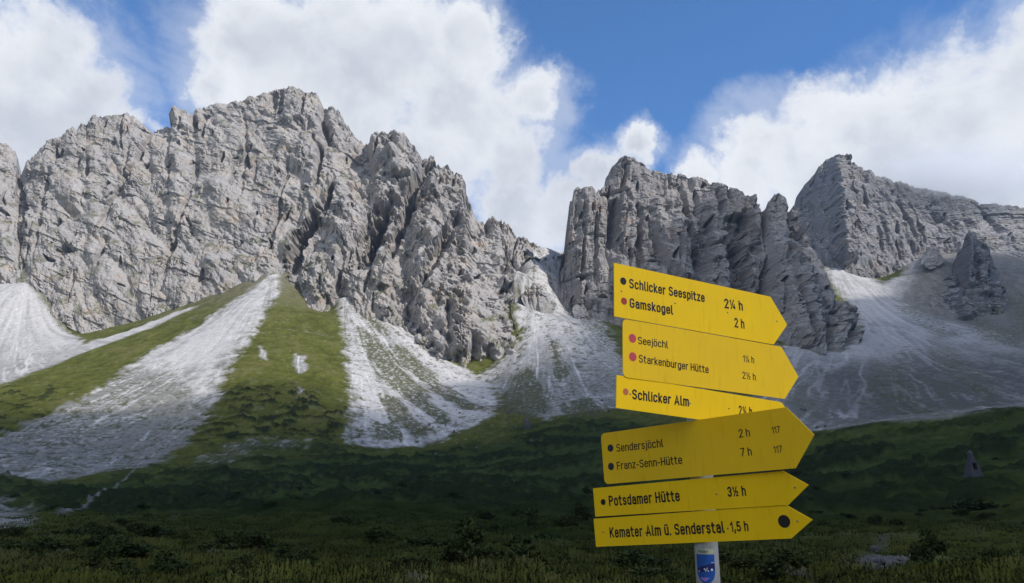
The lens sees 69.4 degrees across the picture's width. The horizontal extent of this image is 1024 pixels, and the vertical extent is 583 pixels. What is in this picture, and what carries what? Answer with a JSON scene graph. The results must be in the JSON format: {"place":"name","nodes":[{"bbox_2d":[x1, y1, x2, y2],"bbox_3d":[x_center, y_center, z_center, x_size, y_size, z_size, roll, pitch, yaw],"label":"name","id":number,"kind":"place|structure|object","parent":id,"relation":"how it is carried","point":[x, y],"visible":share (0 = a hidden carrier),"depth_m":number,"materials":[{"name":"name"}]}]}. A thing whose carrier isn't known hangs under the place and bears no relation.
{"place":"outdoors","nodes":[
{"label":"outdoors","id":0,"kind":"place"},
{"bbox_2d":[0,86,561,367],"bbox_3d":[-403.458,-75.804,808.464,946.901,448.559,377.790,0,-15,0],"label":"mountain","id":1,"kind":"structure","parent":0,"point":[108,221],"depth_m":797.88,"materials":[{"name":"grey stone"}]},
{"bbox_2d":[0,247,1023,582],"bbox_3d":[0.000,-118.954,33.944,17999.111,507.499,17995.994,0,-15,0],"label":"terrain","id":2,"kind":"structure","parent":0,"point":[268,387],"depth_m":370.14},
{"bbox_2d":[0,526,26,535],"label":"mountain pine","id":3,"kind":"object","parent":2,"relation":"on","point":[17,531],"visible":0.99,"depth_m":31.84,"materials":[{"name":"green plant"}]},
{"bbox_2d":[10,492,19,497],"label":"mountain pine","id":4,"kind":"object","parent":2,"relation":"on","point":[14,495],"visible":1,"depth_m":188.18,"materials":[{"name":"green plant"}]},
{"bbox_2d":[1,540,37,550],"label":"mountain pine","id":5,"kind":"object","parent":2,"relation":"on","point":[10,543],"visible":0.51,"depth_m":22.22,"materials":[{"name":"green plant"}]},
{"bbox_2d":[23,539,49,547],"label":"mountain pine","id":6,"kind":"object","parent":2,"relation":"on","point":[30,541],"visible":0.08,"depth_m":27.44,"materials":[{"name":"green plant"}]},
{"bbox_2d":[20,536,68,552],"bbox_3d":[-14.715,7.981,23.051,1.510,0.649,1.192,14,-20,-42],"label":"mountain pine","id":7,"kind":"object","parent":2,"relation":"on","point":[54,545],"visible":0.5,"depth_m":23.06,"materials":[{"name":"green plant"}]},
{"bbox_2d":[43,505,71,510],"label":"mountain pine","id":8,"kind":"object","parent":2,"relation":"on","point":[54,506],"visible":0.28,"depth_m":88.31,"materials":[{"name":"green plant"}]},
{"bbox_2d":[39,526,91,535],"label":"mountain pine","id":9,"kind":"object","parent":2,"relation":"on","point":[82,530],"visible":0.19,"depth_m":38.73,"materials":[{"name":"green plant"}]},
{"bbox_2d":[79,520,98,532],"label":"mountain pine","id":10,"kind":"object","parent":2,"relation":"on","point":[91,522],"visible":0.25,"depth_m":44.16,"materials":[{"name":"green plant"}]},
{"bbox_2d":[80,529,112,546],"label":"mountain pine","id":11,"kind":"object","parent":2,"relation":"on","point":[94,540],"visible":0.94,"depth_m":31.60,"materials":[{"name":"green plant"}]},
{"bbox_2d":[86,524,115,534],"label":"mountain pine","id":12,"kind":"object","parent":2,"relation":"on","point":[103,527],"visible":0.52,"depth_m":40.29,"materials":[{"name":"green plant"}]},
{"bbox_2d":[86,537,120,568],"bbox_3d":[-9.471,6.071,17.119,0.706,0.749,0.558,12,-19,-38],"label":"mountain pine","id":13,"kind":"object","parent":2,"relation":"on","point":[94,555],"visible":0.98,"depth_m":17.04,"materials":[{"name":"green plant"}]},
{"bbox_2d":[103,530,125,534],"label":"mountain pine","id":14,"kind":"object","parent":2,"relation":"on","point":[114,532],"visible":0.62,"depth_m":38.74,"materials":[{"name":"green plant"}]},
{"bbox_2d":[101,533,130,543],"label":"mountain pine","id":15,"kind":"object","parent":2,"relation":"on","point":[120,538],"visible":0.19,"depth_m":33.51,"materials":[{"name":"green plant"}]},
{"bbox_2d":[110,517,129,524],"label":"mountain pine","id":16,"kind":"object","parent":2,"relation":"on","point":[119,520],"visible":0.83,"depth_m":53.56,"materials":[{"name":"green plant"}]},
{"bbox_2d":[107,557,141,571],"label":"mountain pine","id":17,"kind":"object","parent":2,"relation":"on","point":[134,567],"visible":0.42,"depth_m":18.59,"materials":[{"name":"green plant"}]},
{"bbox_2d":[102,540,147,558],"bbox_3d":[-10.686,7.089,20.394,1.360,0.471,0.891,6,-16,-23],"label":"mountain pine","id":18,"kind":"object","parent":2,"relation":"on","point":[124,544],"visible":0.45,"depth_m":20.25,"materials":[{"name":"green plant"}]},
{"bbox_2d":[123,521,147,532],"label":"mountain pine","id":19,"kind":"object","parent":2,"relation":"on","point":[134,526],"visible":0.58,"depth_m":40.53,"materials":[{"name":"green plant"}]},
{"bbox_2d":[119,542,155,555],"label":"mountain pine","id":20,"kind":"object","parent":2,"relation":"on","point":[134,548],"visible":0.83,"depth_m":20.33,"materials":[{"name":"green plant"}]},
{"bbox_2d":[136,502,150,509],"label":"mountain pine","id":21,"kind":"object","parent":2,"relation":"on","point":[142,505],"visible":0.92,"depth_m":95.24,"materials":[{"name":"green plant"}]},
{"bbox_2d":[134,524,170,535],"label":"mountain pine","id":22,"kind":"object","parent":2,"relation":"on","point":[146,530],"visible":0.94,"depth_m":37.00,"materials":[{"name":"green plant"}]},
{"bbox_2d":[142,548,180,571],"bbox_3d":[-9.055,7.030,19.198,0.791,0.731,1.208,2,-15,-8],"label":"mountain pine","id":23,"kind":"object","parent":2,"relation":"on","point":[158,562],"visible":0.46,"depth_m":19.07,"materials":[{"name":"green plant"}]},
{"bbox_2d":[159,529,177,535],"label":"mountain pine","id":24,"kind":"object","parent":2,"relation":"on","point":[171,532],"visible":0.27,"depth_m":40.77,"materials":[{"name":"green plant"}]},
{"bbox_2d":[156,557,197,573],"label":"mountain pine","id":25,"kind":"object","parent":2,"relation":"on","point":[178,565],"visible":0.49,"depth_m":18.40,"materials":[{"name":"green plant"}]},
{"bbox_2d":[173,532,190,538],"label":"mountain pine","id":26,"kind":"object","parent":2,"relation":"on","point":[178,535],"visible":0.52,"depth_m":39.15,"materials":[{"name":"green plant"}]},
{"bbox_2d":[194,537,227,549],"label":"mountain pine","id":27,"kind":"object","parent":2,"relation":"on","point":[212,544],"visible":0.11,"depth_m":28.40,"materials":[{"name":"green plant"}]},
{"bbox_2d":[225,492,238,498],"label":"mountain pine","id":28,"kind":"object","parent":2,"relation":"on","point":[232,496],"visible":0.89,"depth_m":155.05,"materials":[{"name":"green plant"}]},
{"bbox_2d":[216,530,254,546],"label":"mountain pine","id":29,"kind":"object","parent":2,"relation":"on","point":[235,537],"visible":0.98,"depth_m":21.47,"materials":[{"name":"green plant"}]},
{"bbox_2d":[230,553,257,564],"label":"mountain pine","id":30,"kind":"object","parent":2,"relation":"on","point":[237,558],"visible":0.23,"depth_m":18.77,"materials":[{"name":"green plant"}]},
{"bbox_2d":[245,530,275,550],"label":"mountain pine","id":31,"kind":"object","parent":2,"relation":"on","point":[256,536],"visible":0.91,"depth_m":22.15,"materials":[{"name":"green plant"}]},
{"bbox_2d":[262,500,277,507],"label":"mountain pine","id":32,"kind":"object","parent":2,"relation":"on","point":[271,503],"visible":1,"depth_m":85.67,"materials":[{"name":"green plant"}]},
{"bbox_2d":[273,541,292,556],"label":"mountain pine","id":33,"kind":"object","parent":2,"relation":"on","point":[283,550],"visible":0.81,"depth_m":21.40,"materials":[{"name":"green plant"}]},
{"bbox_2d":[289,485,303,490],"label":"mountain pine","id":34,"kind":"object","parent":2,"relation":"on","point":[297,487],"visible":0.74,"depth_m":199.12,"materials":[{"name":"green plant"}]},
{"bbox_2d":[282,549,318,562],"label":"mountain pine","id":35,"kind":"object","parent":2,"relation":"on","point":[303,554],"visible":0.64,"depth_m":20.76,"materials":[{"name":"green plant"}]},
{"bbox_2d":[329,515,356,521],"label":"mountain pine","id":36,"kind":"object","parent":2,"relation":"on","point":[339,518],"visible":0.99,"depth_m":62.98,"materials":[{"name":"green plant"}]},
{"bbox_2d":[370,488,382,494],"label":"mountain pine","id":37,"kind":"object","parent":2,"relation":"on","point":[377,491],"visible":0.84,"depth_m":170.02,"materials":[{"name":"green plant"}]},
{"bbox_2d":[364,525,394,542],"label":"mountain pine","id":38,"kind":"object","parent":2,"relation":"on","point":[373,533],"visible":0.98,"depth_m":37.67,"materials":[{"name":"green plant"}]},
{"bbox_2d":[398,481,407,487],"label":"mountain pine","id":39,"kind":"object","parent":2,"relation":"on","point":[404,485],"visible":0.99,"depth_m":196.24,"materials":[{"name":"green plant"}]},
{"bbox_2d":[388,554,442,566],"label":"mountain pine","id":40,"kind":"object","parent":2,"relation":"on","point":[401,559],"visible":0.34,"depth_m":16.13,"materials":[{"name":"green plant"}]},
{"bbox_2d":[400,535,449,546],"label":"mountain pine","id":41,"kind":"object","parent":2,"relation":"on","point":[413,539],"visible":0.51,"depth_m":33.20,"materials":[{"name":"green plant"}]},
{"bbox_2d":[440,517,487,562],"bbox_3d":[-0.966,4.895,14.452,0.801,0.968,1.014,-7,-17,25],"label":"mountain pine","id":42,"kind":"object","parent":2,"relation":"on","point":[471,533],"visible":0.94,"depth_m":14.28,"materials":[{"name":"green plant"}]},
{"bbox_2d":[464,544,504,559],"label":"mountain pine","id":43,"kind":"object","parent":2,"relation":"on","point":[483,550],"visible":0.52,"depth_m":22.25,"materials":[{"name":"green plant"}]},
{"bbox_2d":[477,511,497,518],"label":"mountain pine","id":44,"kind":"object","parent":2,"relation":"on","point":[487,514],"visible":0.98,"depth_m":76.74,"materials":[{"name":"green plant"}]},
{"bbox_2d":[486,523,501,530],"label":"mountain pine","id":45,"kind":"object","parent":2,"relation":"on","point":[493,526],"visible":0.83,"depth_m":55.20,"materials":[{"name":"green plant"}]},
{"bbox_2d":[0,505,1023,582],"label":"grass","id":46,"kind":"structure","parent":2,"relation":"on","point":[421,567],"depth_m":18.41,"materials":[{"name":"green plant"}]},
{"bbox_2d":[509,508,524,515],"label":"mountain pine","id":47,"kind":"object","parent":2,"relation":"on","point":[514,512],"visible":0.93,"depth_m":80.99,"materials":[{"name":"green plant"}]},
{"bbox_2d":[499,531,540,558],"bbox_3d":[0.260,6.581,18.676,1.041,1.032,1.590,4,-16,-15],"label":"mountain pine","id":48,"kind":"object","parent":2,"relation":"on","point":[523,548],"visible":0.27,"depth_m":18.58,"materials":[{"name":"green plant"}]},
{"bbox_2d":[524,418,530,429],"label":"boulder","id":49,"kind":"object","parent":2,"relation":"on","point":[527,425],"visible":1,"depth_m":383.94,"materials":[{"name":"stone"}]},
{"bbox_2d":[523,507,541,526],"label":"mountain pine","id":50,"kind":"object","parent":2,"relation":"on","point":[531,519],"visible":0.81,"depth_m":56.32,"materials":[{"name":"green plant"}]},
{"bbox_2d":[521,282,549,313],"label":"rock outcrop","id":51,"kind":"object","parent":2,"relation":"on","point":[534,296],"visible":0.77,"depth_m":720.24,"materials":[{"name":"grey stone"}]},
{"bbox_2d":[523,533,572,540],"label":"mountain pine","id":52,"kind":"object","parent":2,"relation":"on","point":[549,536],"visible":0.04,"depth_m":33.45,"materials":[{"name":"green plant"}]},
{"bbox_2d":[552,516,580,525],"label":"mountain pine","id":53,"kind":"object","parent":2,"relation":"on","point":[565,521],"visible":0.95,"depth_m":51.01,"materials":[{"name":"green plant"}]},
{"bbox_2d":[555,552,579,562],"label":"mountain pine","id":54,"kind":"object","parent":2,"relation":"on","point":[564,555],"visible":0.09,"depth_m":20.95,"materials":[{"name":"green plant"}]},
{"bbox_2d":[557,513,583,521],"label":"mountain pine","id":55,"kind":"object","parent":2,"relation":"on","point":[573,516],"visible":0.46,"depth_m":59.46,"materials":[{"name":"green plant"}]},
{"bbox_2d":[574,501,593,520],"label":"mountain pine","id":56,"kind":"object","parent":2,"relation":"on","point":[584,512],"visible":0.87,"depth_m":61.88,"materials":[{"name":"green plant"}]},
{"bbox_2d":[581,486,592,493],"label":"mountain pine","id":57,"kind":"object","parent":2,"relation":"on","point":[585,489],"visible":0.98,"depth_m":177.27,"materials":[{"name":"green plant"}]},
{"bbox_2d":[615,549,650,566],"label":"mountain pine","id":58,"kind":"object","parent":2,"relation":"on","point":[638,562],"visible":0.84,"depth_m":17.75,"materials":[{"name":"green plant"}]},
{"bbox_2d":[626,566,684,576],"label":"mountain pine","id":59,"kind":"object","parent":2,"relation":"on","point":[643,570],"visible":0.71,"depth_m":16.24,"materials":[{"name":"green plant"}]},
{"bbox_2d":[647,557,674,565],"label":"mountain pine","id":60,"kind":"object","parent":2,"relation":"on","point":[664,560],"visible":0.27,"depth_m":22.02,"materials":[{"name":"green plant"}]},
{"bbox_2d":[593,263,813,582],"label":"signpost","id":61,"kind":"object","parent":2,"relation":"on","point":[717,433],"visible":1,"depth_m":2.48,"materials":[{"name":"metal"}]},
{"bbox_2d":[693,549,730,562],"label":"mountain pine","id":62,"kind":"object","parent":2,"relation":"on","point":[722,556],"visible":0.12,"depth_m":18.08,"materials":[{"name":"green plant"}]},
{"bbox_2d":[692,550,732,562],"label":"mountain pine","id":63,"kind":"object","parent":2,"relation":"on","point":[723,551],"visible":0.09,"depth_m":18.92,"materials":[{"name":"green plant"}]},
{"bbox_2d":[727,556,758,568],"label":"mountain pine","id":64,"kind":"object","parent":2,"relation":"on","point":[747,561],"visible":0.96,"depth_m":17.43,"materials":[{"name":"green plant"}]},
{"bbox_2d":[754,548,812,578],"bbox_3d":[5.902,6.002,16.277,1.226,0.705,0.968,2,-15,-8],"label":"mountain pine","id":65,"kind":"object","parent":2,"relation":"on","point":[770,568],"visible":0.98,"depth_m":16.11,"materials":[{"name":"green plant"}]},
{"bbox_2d":[791,469,800,473],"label":"mountain pine","id":66,"kind":"object","parent":2,"relation":"on","point":[796,471],"visible":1,"depth_m":186.10,"materials":[{"name":"green plant"}]},
{"bbox_2d":[807,510,824,513],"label":"mountain pine","id":67,"kind":"object","parent":2,"relation":"on","point":[817,511],"visible":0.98,"depth_m":80.76,"materials":[{"name":"green plant"}]},
{"bbox_2d":[838,512,855,516],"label":"mountain pine","id":68,"kind":"object","parent":2,"relation":"on","point":[848,514],"visible":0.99,"depth_m":77.62,"materials":[{"name":"green plant"}]},
{"bbox_2d":[865,556,875,562],"bbox_3d":[13.873,10.420,28.554,0.704,0.383,0.407,7,-17,-25],"label":"stone","id":69,"kind":"object","parent":2,"relation":"on","point":[871,559],"visible":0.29,"depth_m":28.45,"materials":[{"name":"grey stone"}]},
{"bbox_2d":[869,546,879,550],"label":"stone","id":70,"kind":"object","parent":2,"relation":"on","point":[875,548],"visible":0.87,"depth_m":41.19,"materials":[{"name":"grey stone"}]},
{"bbox_2d":[866,515,884,522],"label":"mountain pine","id":71,"kind":"object","parent":2,"relation":"on","point":[878,518],"visible":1,"depth_m":62.79,"materials":[{"name":"green plant"}]},
{"bbox_2d":[880,557,886,564],"bbox_3d":[9.123,6.618,18.176,0.175,0.194,0.348,-7,-5,22],"label":"stone","id":72,"kind":"object","parent":2,"relation":"on","point":[883,559],"visible":0.91,"depth_m":18.07,"materials":[{"name":"grey stone"}]},
{"bbox_2d":[878,481,896,483],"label":"mountain pine","id":73,"kind":"object","parent":2,"relation":"on","point":[883,482],"visible":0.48,"depth_m":146.37,"materials":[{"name":"green plant"}]},
{"bbox_2d":[887,556,902,561],"bbox_3d":[14.615,10.276,28.335,0.573,0.301,0.434,-7,-27,35],"label":"stone","id":74,"kind":"object","parent":2,"relation":"on","point":[896,558],"visible":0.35,"depth_m":28.22,"materials":[{"name":"grey stone"}]},
{"bbox_2d":[887,518,906,525],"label":"mountain pine","id":75,"kind":"object","parent":2,"relation":"on","point":[897,521],"visible":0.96,"depth_m":56.90,"materials":[{"name":"green plant"}]},
{"bbox_2d":[906,528,950,562],"bbox_3d":[11.651,7.267,20.825,1.196,1.206,0.945,6,-16,-22],"label":"mountain pine","id":76,"kind":"object","parent":2,"relation":"on","point":[929,543],"visible":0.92,"depth_m":20.69,"materials":[{"name":"green plant"}]},
{"bbox_2d":[921,245,944,268],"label":"rock outcrop","id":77,"kind":"object","parent":2,"relation":"on","point":[932,258],"visible":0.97,"depth_m":872.97,"materials":[{"name":"grey stone"}]},
{"bbox_2d":[927,505,946,509],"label":"mountain pine","id":78,"kind":"object","parent":2,"relation":"on","point":[939,507],"visible":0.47,"depth_m":89.11,"materials":[{"name":"green plant"}]},
{"bbox_2d":[951,508,969,514],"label":"mountain pine","id":79,"kind":"object","parent":2,"relation":"on","point":[962,511],"visible":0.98,"depth_m":81.62,"materials":[{"name":"green plant"}]},
{"bbox_2d":[929,231,1008,320],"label":"rock outcrop","id":80,"kind":"object","parent":2,"relation":"on","point":[978,290],"visible":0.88,"depth_m":806.06,"materials":[{"name":"grey stone"}]},
{"bbox_2d":[945,498,1000,510],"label":"mountain pine","id":81,"kind":"object","parent":2,"relation":"on","point":[975,506],"visible":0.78,"depth_m":93.89,"materials":[{"name":"green plant"}]},
{"bbox_2d":[963,450,983,477],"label":"stone pyramid","id":82,"kind":"object","parent":2,"relation":"on","point":[972,468],"visible":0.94,"depth_m":131.37,"materials":[{"name":"stone"}]},
{"bbox_2d":[977,511,997,517],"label":"mountain pine","id":83,"kind":"object","parent":2,"relation":"on","point":[984,515],"visible":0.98,"depth_m":77.93,"materials":[{"name":"green plant"}]},
{"bbox_2d":[973,545,1003,558],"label":"mountain pine","id":84,"kind":"object","parent":2,"relation":"on","point":[994,550],"visible":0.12,"depth_m":27.21,"materials":[{"name":"green plant"}]},
{"bbox_2d":[0,0,1023,251],"label":"sky","id":85,"kind":"structure","parent":0,"point":[533,103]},
{"bbox_2d":[572,303,591,320],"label":"rock outcrop","id":86,"kind":"object","parent":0,"point":[579,312],"visible":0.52,"depth_m":700.20,"materials":[{"name":"grey stone"}]},
{"bbox_2d":[558,156,864,355],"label":"mountain","id":87,"kind":"structure","parent":0,"point":[632,212],"depth_m":765.05,"materials":[{"name":"grey stone"}]},
{"bbox_2d":[794,154,1023,277],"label":"mountain","id":88,"kind":"structure","parent":0,"point":[868,223],"depth_m":1033.46,"materials":[{"name":"grey stone"}]}
]}

